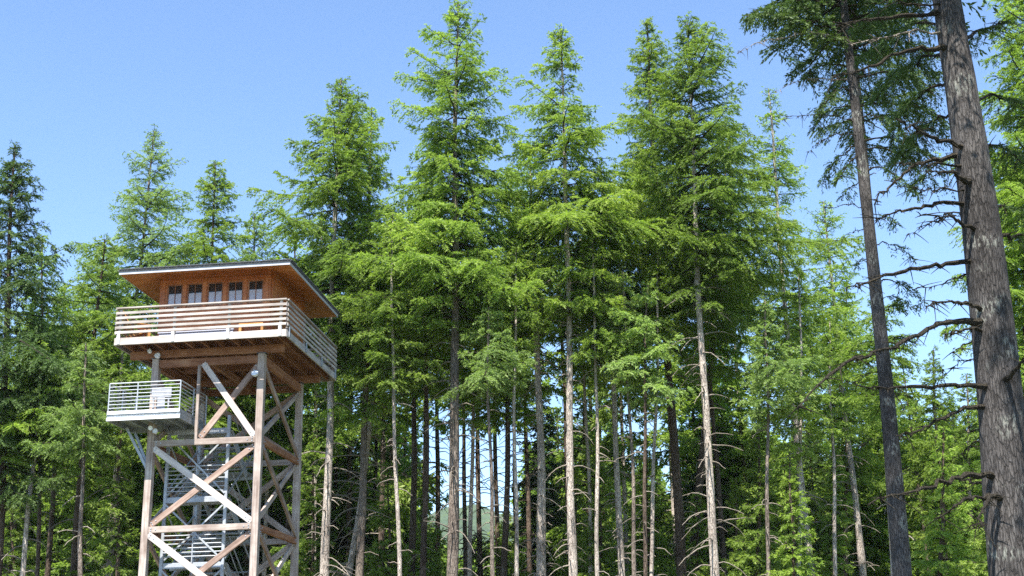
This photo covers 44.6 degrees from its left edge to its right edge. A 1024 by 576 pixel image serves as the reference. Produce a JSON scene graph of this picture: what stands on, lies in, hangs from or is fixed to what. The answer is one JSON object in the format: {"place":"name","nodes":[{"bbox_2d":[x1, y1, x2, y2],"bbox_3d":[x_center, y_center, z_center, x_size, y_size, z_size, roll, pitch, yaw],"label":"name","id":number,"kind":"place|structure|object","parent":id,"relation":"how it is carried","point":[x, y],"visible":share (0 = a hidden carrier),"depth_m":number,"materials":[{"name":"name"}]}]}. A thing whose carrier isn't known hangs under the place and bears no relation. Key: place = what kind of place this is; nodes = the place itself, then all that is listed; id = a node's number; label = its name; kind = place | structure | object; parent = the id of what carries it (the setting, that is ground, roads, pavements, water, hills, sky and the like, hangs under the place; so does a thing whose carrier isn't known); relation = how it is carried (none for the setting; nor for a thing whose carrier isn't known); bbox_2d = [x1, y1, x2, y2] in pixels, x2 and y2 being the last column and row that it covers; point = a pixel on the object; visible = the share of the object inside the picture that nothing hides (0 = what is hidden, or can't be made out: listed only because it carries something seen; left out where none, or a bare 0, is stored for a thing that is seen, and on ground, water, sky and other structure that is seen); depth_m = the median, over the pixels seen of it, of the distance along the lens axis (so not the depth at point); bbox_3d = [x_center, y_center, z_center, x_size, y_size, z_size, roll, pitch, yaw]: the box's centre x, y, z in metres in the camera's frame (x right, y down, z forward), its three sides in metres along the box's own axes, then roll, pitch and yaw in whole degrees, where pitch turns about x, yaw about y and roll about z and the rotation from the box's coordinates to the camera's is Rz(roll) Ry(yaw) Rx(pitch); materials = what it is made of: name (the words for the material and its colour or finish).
{"place":"outdoors","nodes":[
{"label":"outdoors","id":0,"kind":"place"},
{"bbox_2d":[427,504,512,575],"bbox_3d":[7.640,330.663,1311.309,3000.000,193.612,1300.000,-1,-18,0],"label":"hills","id":1,"kind":"structure","parent":0,"point":[485,518],"depth_m":1079.00,"materials":[{"name":"green plant"}]},
{"bbox_2d":[0,0,1023,515],"label":"sky","id":2,"kind":"structure","parent":0,"point":[82,82],"materials":[{"name":"blue"}]},
{"bbox_3d":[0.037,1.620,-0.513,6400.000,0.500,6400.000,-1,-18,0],"label":"ground","id":3,"kind":"structure","parent":0,"visible":0},
{"bbox_2d":[2,459,42,575],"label":"hemlock tree","id":4,"kind":"object","parent":3,"relation":"on","point":[12,539],"visible":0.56,"depth_m":57.01,"materials":[{"name":"green plant"}]},
{"bbox_2d":[0,328,96,575],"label":"fir tree","id":5,"kind":"object","parent":3,"relation":"on","point":[21,425],"visible":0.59,"depth_m":50.11,"materials":[{"name":"green plant"}]},
{"bbox_2d":[9,283,111,575],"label":"fir tree","id":6,"kind":"object","parent":3,"relation":"on","point":[48,568],"visible":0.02,"depth_m":59.55,"materials":[{"name":"green plant"}]},
{"bbox_2d":[9,234,114,575],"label":"fir tree","id":7,"kind":"object","parent":3,"relation":"on","point":[42,273],"visible":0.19,"depth_m":56.29,"materials":[{"name":"green plant"}]},
{"bbox_2d":[0,140,127,575],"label":"fir tree","id":8,"kind":"object","parent":3,"relation":"on","point":[29,287],"visible":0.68,"depth_m":51.49,"materials":[{"name":"green plant"}]},
{"bbox_2d":[7,449,136,575],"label":"fir tree","id":9,"kind":"object","parent":3,"relation":"on","point":[57,539],"visible":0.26,"depth_m":69.56,"materials":[{"name":"green plant"}]},
{"bbox_2d":[21,342,134,575],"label":"fir tree","id":10,"kind":"object","parent":3,"relation":"on","point":[84,413],"visible":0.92,"depth_m":46.24,"materials":[{"name":"green plant"}]},
{"bbox_2d":[0,232,165,575],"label":"fir tree","id":11,"kind":"object","parent":3,"relation":"on","point":[108,298],"visible":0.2,"depth_m":57.88,"materials":[{"name":"green plant"}]},
{"bbox_2d":[51,460,115,575],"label":"hemlock tree","id":12,"kind":"object","parent":3,"relation":"on","point":[68,523],"visible":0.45,"depth_m":56.37,"materials":[{"name":"green plant"}]},
{"bbox_2d":[82,426,140,575],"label":"hemlock tree","id":13,"kind":"object","parent":3,"relation":"on","point":[118,514],"visible":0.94,"depth_m":46.47,"materials":[{"name":"green plant"}]},
{"bbox_2d":[62,302,185,575],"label":"fir tree","id":14,"kind":"object","parent":3,"relation":"on","point":[125,375],"visible":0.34,"depth_m":54.96,"materials":[{"name":"green plant"}]},
{"bbox_2d":[53,124,214,566],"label":"fir tree","id":15,"kind":"object","parent":3,"relation":"on","point":[164,257],"visible":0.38,"depth_m":71.41,"materials":[{"name":"green plant"}]},
{"bbox_2d":[99,365,238,575],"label":"fir tree","id":16,"kind":"object","parent":3,"relation":"on","point":[158,498],"visible":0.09,"depth_m":72.75,"materials":[{"name":"green plant"}]},
{"bbox_2d":[133,387,251,575],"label":"fir tree","id":17,"kind":"object","parent":3,"relation":"on","point":[187,516],"visible":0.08,"depth_m":69.05,"materials":[{"name":"green plant"}]},
{"bbox_2d":[127,159,274,575],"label":"fir tree","id":18,"kind":"object","parent":3,"relation":"on","point":[221,183],"visible":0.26,"depth_m":69.49,"materials":[{"name":"green plant"}]},
{"bbox_2d":[106,259,339,575],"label":"lookout tower","id":19,"kind":"structure","parent":3,"relation":"on","point":[283,300],"depth_m":42.46,"materials":[{"name":"wood"}]},
{"bbox_2d":[183,426,290,575],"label":"fir tree","id":20,"kind":"object","parent":3,"relation":"on","point":[240,553],"visible":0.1,"depth_m":69.72,"materials":[{"name":"green plant"}]},
{"bbox_2d":[215,383,317,575],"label":"fir tree","id":21,"kind":"object","parent":3,"relation":"on","point":[274,428],"visible":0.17,"depth_m":68.89,"materials":[{"name":"green plant"}]},
{"bbox_2d":[216,211,318,575],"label":"fir tree","id":22,"kind":"object","parent":3,"relation":"on","point":[260,235],"visible":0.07,"depth_m":73.79,"materials":[{"name":"green plant"}]},
{"bbox_2d":[229,395,344,575],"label":"fir tree","id":23,"kind":"object","parent":3,"relation":"on","point":[275,503],"visible":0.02,"depth_m":72.18,"materials":[{"name":"green plant"}]},
{"bbox_2d":[269,434,345,575],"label":"hemlock tree","id":24,"kind":"object","parent":3,"relation":"on","point":[303,543],"visible":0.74,"depth_m":61.34,"materials":[{"name":"green plant"}]},
{"bbox_2d":[266,209,371,569],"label":"fir tree","id":25,"kind":"object","parent":3,"relation":"on","point":[339,437],"visible":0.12,"depth_m":68.64,"materials":[{"name":"green plant"}]},
{"bbox_2d":[242,76,421,575],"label":"fir tree","id":26,"kind":"object","parent":3,"relation":"on","point":[345,156],"visible":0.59,"depth_m":57.06,"materials":[{"name":"green plant"}]},
{"bbox_2d":[276,390,409,575],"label":"fir tree","id":27,"kind":"object","parent":3,"relation":"on","point":[341,518],"visible":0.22,"depth_m":72.80,"materials":[{"name":"green plant"}]},
{"bbox_2d":[326,243,390,571],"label":"fir tree","id":28,"kind":"object","parent":3,"relation":"on","point":[349,465],"visible":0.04,"depth_m":71.88,"materials":[{"name":"green plant"}]},
{"bbox_2d":[307,107,425,575],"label":"fir tree","id":29,"kind":"object","parent":3,"relation":"on","point":[363,416],"visible":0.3,"depth_m":57.81,"materials":[{"name":"green plant"}]},
{"bbox_2d":[314,212,433,575],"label":"fir tree","id":30,"kind":"object","parent":3,"relation":"on","point":[351,558],"visible":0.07,"depth_m":58.91,"materials":[{"name":"green plant"}]},
{"bbox_2d":[339,356,423,573],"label":"fir tree","id":31,"kind":"object","parent":3,"relation":"on","point":[381,535],"visible":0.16,"depth_m":66.45,"materials":[{"name":"green plant"}]},
{"bbox_2d":[330,212,441,575],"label":"fir tree","id":32,"kind":"object","parent":3,"relation":"on","point":[383,308],"visible":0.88,"depth_m":53.31,"materials":[{"name":"green plant"}]},
{"bbox_2d":[354,459,418,575],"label":"hemlock tree","id":33,"kind":"object","parent":3,"relation":"on","point":[381,551],"visible":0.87,"depth_m":60.91,"materials":[{"name":"green plant"}]},
{"bbox_2d":[336,390,448,575],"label":"fir tree","id":34,"kind":"object","parent":3,"relation":"on","point":[402,499],"visible":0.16,"depth_m":74.60,"materials":[{"name":"green plant"}]},
{"bbox_2d":[370,392,448,566],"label":"fir tree","id":35,"kind":"object","parent":3,"relation":"on","point":[406,449],"visible":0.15,"depth_m":79.73,"materials":[{"name":"green plant"}]},
{"bbox_2d":[396,288,449,567],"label":"fir tree","id":36,"kind":"object","parent":3,"relation":"on","point":[431,412],"visible":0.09,"depth_m":70.92,"materials":[{"name":"green plant"}]},
{"bbox_2d":[375,241,471,575],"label":"fir tree","id":37,"kind":"object","parent":3,"relation":"on","point":[413,397],"visible":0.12,"depth_m":64.22,"materials":[{"name":"green plant"}]},
{"bbox_2d":[402,491,446,575],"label":"hemlock tree","id":38,"kind":"object","parent":3,"relation":"on","point":[430,553],"visible":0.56,"depth_m":64.78,"materials":[{"name":"green plant"}]},
{"bbox_2d":[378,172,478,575],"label":"fir tree","id":39,"kind":"object","parent":3,"relation":"on","point":[427,356],"visible":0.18,"depth_m":58.31,"materials":[{"name":"green plant"}]},
{"bbox_2d":[408,343,461,574],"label":"fir tree","id":40,"kind":"object","parent":3,"relation":"on","point":[437,466],"visible":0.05,"depth_m":73.84,"materials":[{"name":"green plant"}]},
{"bbox_2d":[330,0,547,575],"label":"fir tree","id":41,"kind":"object","parent":3,"relation":"on","point":[454,279],"visible":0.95,"depth_m":56.02,"materials":[{"name":"green plant"}]},
{"bbox_2d":[433,286,496,575],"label":"fir tree","id":42,"kind":"object","parent":3,"relation":"on","point":[464,509],"visible":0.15,"depth_m":66.25,"materials":[{"name":"green plant"}]},
{"bbox_2d":[447,299,516,575],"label":"fir tree","id":43,"kind":"object","parent":3,"relation":"on","point":[480,571],"visible":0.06,"depth_m":71.83,"materials":[{"name":"green plant"}]},
{"bbox_2d":[437,303,537,575],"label":"fir tree","id":44,"kind":"object","parent":3,"relation":"on","point":[489,370],"visible":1,"depth_m":51.84,"materials":[{"name":"green plant"}]},
{"bbox_2d":[433,237,542,575],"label":"fir tree","id":45,"kind":"object","parent":3,"relation":"on","point":[470,512],"visible":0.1,"depth_m":60.45,"materials":[{"name":"green plant"}]},
{"bbox_2d":[468,327,531,575],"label":"fir tree","id":46,"kind":"object","parent":3,"relation":"on","point":[496,488],"visible":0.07,"depth_m":67.93,"materials":[{"name":"green plant"}]},
{"bbox_2d":[456,244,552,575],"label":"fir tree","id":47,"kind":"object","parent":3,"relation":"on","point":[531,322],"visible":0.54,"depth_m":54.39,"materials":[{"name":"green plant"}]},
{"bbox_2d":[489,510,534,575],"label":"hemlock tree","id":48,"kind":"object","parent":3,"relation":"on","point":[510,558],"visible":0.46,"depth_m":66.64,"materials":[{"name":"green plant"}]},
{"bbox_2d":[459,167,576,575],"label":"fir tree","id":49,"kind":"object","parent":3,"relation":"on","point":[507,404],"visible":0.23,"depth_m":60.34,"materials":[{"name":"green plant"}]},
{"bbox_2d":[499,283,563,575],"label":"fir tree","id":50,"kind":"object","parent":3,"relation":"on","point":[528,534],"visible":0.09,"depth_m":69.86,"materials":[{"name":"green plant"}]},
{"bbox_2d":[488,140,577,575],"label":"fir tree","id":51,"kind":"object","parent":3,"relation":"on","point":[540,556],"visible":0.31,"depth_m":57.17,"materials":[{"name":"green plant"}]},
{"bbox_2d":[494,398,578,575],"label":"fir tree","id":52,"kind":"object","parent":3,"relation":"on","point":[555,520],"visible":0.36,"depth_m":74.26,"materials":[{"name":"green plant"}]},
{"bbox_2d":[524,240,593,562],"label":"fir tree","id":53,"kind":"object","parent":3,"relation":"on","point":[563,387],"visible":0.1,"depth_m":68.95,"materials":[{"name":"green plant"}]},
{"bbox_2d":[521,406,612,571],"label":"fir tree","id":54,"kind":"object","parent":3,"relation":"on","point":[558,457],"visible":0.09,"depth_m":84.33,"materials":[{"name":"green plant"}]},
{"bbox_2d":[513,371,630,574],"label":"fir tree","id":55,"kind":"object","parent":3,"relation":"on","point":[583,477],"visible":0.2,"depth_m":71.31,"materials":[{"name":"green plant"}]},
{"bbox_2d":[549,467,608,575],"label":"hemlock tree","id":56,"kind":"object","parent":3,"relation":"on","point":[562,572],"visible":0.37,"depth_m":65.06,"materials":[{"name":"green plant"}]},
{"bbox_2d":[542,238,619,575],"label":"fir tree","id":57,"kind":"object","parent":3,"relation":"on","point":[585,370],"visible":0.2,"depth_m":60.85,"materials":[{"name":"green plant"}]},
{"bbox_2d":[560,454,629,575],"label":"hemlock tree","id":58,"kind":"object","parent":3,"relation":"on","point":[602,546],"visible":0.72,"depth_m":59.23,"materials":[{"name":"green plant"}]},
{"bbox_2d":[559,210,660,575],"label":"fir tree","id":59,"kind":"object","parent":3,"relation":"on","point":[584,355],"visible":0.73,"depth_m":55.26,"materials":[{"name":"green plant"}]},
{"bbox_2d":[560,165,671,575],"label":"fir tree","id":60,"kind":"object","parent":3,"relation":"on","point":[620,553],"visible":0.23,"depth_m":58.14,"materials":[{"name":"green plant"}]},
{"bbox_2d":[495,23,742,575],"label":"fir tree","id":61,"kind":"object","parent":3,"relation":"on","point":[565,215],"visible":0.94,"depth_m":57.18,"materials":[{"name":"green plant"}]},
{"bbox_2d":[576,267,665,575],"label":"fir tree","id":62,"kind":"object","parent":3,"relation":"on","point":[605,417],"visible":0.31,"depth_m":66.28,"materials":[{"name":"green plant"}]},
{"bbox_2d":[591,270,661,575],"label":"fir tree","id":63,"kind":"object","parent":3,"relation":"on","point":[613,328],"visible":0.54,"depth_m":55.08,"materials":[{"name":"green plant"}]},
{"bbox_2d":[615,447,675,575],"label":"hemlock tree","id":64,"kind":"object","parent":3,"relation":"on","point":[660,558],"visible":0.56,"depth_m":62.81,"materials":[{"name":"green plant"}]},
{"bbox_2d":[599,280,699,575],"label":"fir tree","id":65,"kind":"object","parent":3,"relation":"on","point":[665,390],"visible":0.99,"depth_m":53.83,"materials":[{"name":"green plant"}]},
{"bbox_2d":[612,487,687,575],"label":"fir tree","id":66,"kind":"object","parent":3,"relation":"on","point":[663,515],"visible":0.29,"depth_m":70.91,"materials":[{"name":"green plant"}]},
{"bbox_2d":[619,247,683,575],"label":"fir tree","id":67,"kind":"object","parent":3,"relation":"on","point":[670,333],"visible":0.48,"depth_m":56.21,"materials":[{"name":"green plant"}]},
{"bbox_2d":[564,16,741,575],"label":"fir tree","id":68,"kind":"object","parent":3,"relation":"on","point":[628,163],"visible":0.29,"depth_m":61.45,"materials":[{"name":"green plant"}]},
{"bbox_2d":[618,263,724,567],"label":"fir tree","id":69,"kind":"object","parent":3,"relation":"on","point":[685,437],"visible":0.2,"depth_m":72.25,"materials":[{"name":"green plant"}]},
{"bbox_2d":[668,492,722,575],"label":"hemlock tree","id":70,"kind":"object","parent":3,"relation":"on","point":[698,533],"visible":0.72,"depth_m":59.99,"materials":[{"name":"green plant"}]},
{"bbox_2d":[658,367,763,571],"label":"fir tree","id":71,"kind":"object","parent":3,"relation":"on","point":[694,424],"visible":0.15,"depth_m":74.03,"materials":[{"name":"green plant"}]},
{"bbox_2d":[679,308,756,575],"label":"fir tree","id":72,"kind":"object","parent":3,"relation":"on","point":[722,539],"visible":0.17,"depth_m":66.38,"materials":[{"name":"green plant"}]},
{"bbox_2d":[670,140,797,570],"bbox_3d":[11.182,5.658,62.957,6.714,30.386,7.222,11,-21,-34],"label":"fir tree","id":73,"kind":"object","parent":3,"relation":"on","point":[712,365],"visible":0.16,"depth_m":63.27,"materials":[{"name":"green plant"}]},
{"bbox_2d":[620,10,864,575],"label":"fir tree","id":74,"kind":"object","parent":3,"relation":"on","point":[721,185],"visible":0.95,"depth_m":57.06,"materials":[{"name":"green plant"}]},
{"bbox_2d":[689,259,803,530],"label":"fir tree","id":75,"kind":"object","parent":3,"relation":"on","point":[733,412],"visible":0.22,"depth_m":72.52,"materials":[{"name":"green plant"}]},
{"bbox_2d":[721,476,772,575],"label":"hemlock tree","id":76,"kind":"object","parent":3,"relation":"on","point":[735,499],"visible":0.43,"depth_m":58.38,"materials":[{"name":"green plant"}]},
{"bbox_2d":[699,408,795,572],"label":"fir tree","id":77,"kind":"object","parent":3,"relation":"on","point":[741,426],"visible":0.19,"depth_m":71.20,"materials":[{"name":"green plant"}]},
{"bbox_2d":[720,399,791,575],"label":"hemlock tree","id":78,"kind":"object","parent":3,"relation":"on","point":[748,558],"visible":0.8,"depth_m":56.15,"materials":[{"name":"green plant"}]},
{"bbox_2d":[729,295,835,575],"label":"fir tree","id":79,"kind":"object","parent":3,"relation":"on","point":[791,380],"visible":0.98,"depth_m":52.56,"materials":[{"name":"green plant"}]},
{"bbox_2d":[711,86,856,575],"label":"fir tree","id":80,"kind":"object","parent":3,"relation":"on","point":[774,155],"visible":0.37,"depth_m":60.33,"materials":[{"name":"green plant"}]},
{"bbox_2d":[761,453,824,575],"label":"hemlock tree","id":81,"kind":"object","parent":3,"relation":"on","point":[794,568],"visible":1,"depth_m":50.97,"materials":[{"name":"green plant"}]},
{"bbox_2d":[752,269,843,575],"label":"fir tree","id":82,"kind":"object","parent":3,"relation":"on","point":[806,415],"visible":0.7,"depth_m":54.93,"materials":[{"name":"green plant"}]},
{"bbox_2d":[755,452,842,575],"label":"fir tree","id":83,"kind":"object","parent":3,"relation":"on","point":[778,519],"visible":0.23,"depth_m":69.38,"materials":[{"name":"green plant"}]},
{"bbox_2d":[774,434,857,575],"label":"fir tree","id":84,"kind":"object","parent":3,"relation":"on","point":[811,465],"visible":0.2,"depth_m":69.62,"materials":[{"name":"green plant"}]},
{"bbox_2d":[796,448,858,575],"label":"hemlock tree","id":85,"kind":"object","parent":3,"relation":"on","point":[843,520],"visible":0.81,"depth_m":57.12,"materials":[{"name":"green plant"}]},
{"bbox_2d":[753,200,909,575],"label":"fir tree","id":86,"kind":"object","parent":3,"relation":"on","point":[860,553],"visible":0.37,"depth_m":63.08,"materials":[{"name":"green plant"}]},
{"bbox_2d":[794,316,870,575],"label":"fir tree","id":87,"kind":"object","parent":3,"relation":"on","point":[829,338],"visible":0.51,"depth_m":56.36,"materials":[{"name":"green plant"}]},
{"bbox_2d":[737,0,949,575],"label":"fir tree","id":88,"kind":"object","parent":3,"relation":"on","point":[797,23],"visible":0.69,"depth_m":31.48,"materials":[{"name":"green plant"}]},
{"bbox_2d":[813,437,890,575],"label":"fir tree","id":89,"kind":"object","parent":3,"relation":"on","point":[870,570],"visible":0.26,"depth_m":70.78,"materials":[{"name":"green plant"}]},
{"bbox_2d":[815,281,914,575],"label":"fir tree","id":90,"kind":"object","parent":3,"relation":"on","point":[870,482],"visible":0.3,"depth_m":67.71,"materials":[{"name":"green plant"}]},
{"bbox_2d":[787,0,944,539],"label":"fir tree","id":91,"kind":"object","parent":3,"relation":"on","point":[862,99],"visible":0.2,"depth_m":38.17,"materials":[{"name":"green plant"}]},
{"bbox_2d":[819,292,930,575],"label":"fir tree","id":92,"kind":"object","parent":3,"relation":"on","point":[904,363],"visible":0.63,"depth_m":47.28,"materials":[{"name":"green plant"}]},
{"bbox_2d":[848,397,951,575],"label":"fir tree","id":93,"kind":"object","parent":3,"relation":"on","point":[881,524],"visible":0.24,"depth_m":71.03,"materials":[{"name":"green plant"}]},
{"bbox_2d":[787,0,1023,575],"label":"fir tree","id":94,"kind":"object","parent":3,"relation":"on","point":[997,386],"visible":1,"depth_m":18.34,"materials":[{"name":"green plant"}]},
{"bbox_2d":[893,354,934,575],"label":"fir tree","id":95,"kind":"object","parent":3,"relation":"on","point":[906,406],"visible":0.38,"depth_m":70.36,"materials":[{"name":"green plant"}]},
{"bbox_2d":[881,345,981,569],"bbox_3d":[20.857,11.070,59.306,6.214,17.333,5.618,-1,-18,0],"label":"fir tree","id":96,"kind":"object","parent":3,"relation":"on","point":[927,443],"visible":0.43,"depth_m":60.05,"materials":[{"name":"green plant"}]},
{"bbox_2d":[906,400,985,575],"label":"fir tree","id":97,"kind":"object","parent":3,"relation":"on","point":[914,418],"visible":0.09,"depth_m":75.70,"materials":[{"name":"green plant"}]},
{"bbox_2d":[910,426,986,575],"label":"hemlock tree","id":98,"kind":"object","parent":3,"relation":"on","point":[942,534],"visible":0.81,"depth_m":44.45,"materials":[{"name":"green plant"}]},
{"bbox_2d":[922,373,986,575],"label":"fir tree","id":99,"kind":"object","parent":3,"relation":"on","point":[974,453],"visible":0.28,"depth_m":57.81,"materials":[{"name":"green plant"}]},
{"bbox_2d":[949,480,987,575],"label":"hemlock tree","id":100,"kind":"object","parent":3,"relation":"on","point":[980,569],"visible":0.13,"depth_m":41.14,"materials":[{"name":"green plant"}]},
{"bbox_2d":[933,0,1023,491],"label":"fir tree","id":101,"kind":"object","parent":3,"relation":"on","point":[1015,49],"visible":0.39,"depth_m":32.13,"materials":[{"name":"green plant"}]},
{"bbox_2d":[992,4,1023,375],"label":"fir tree","id":102,"kind":"object","parent":3,"relation":"on","point":[1021,77],"visible":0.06,"depth_m":43.72,"materials":[{"name":"green plant"}]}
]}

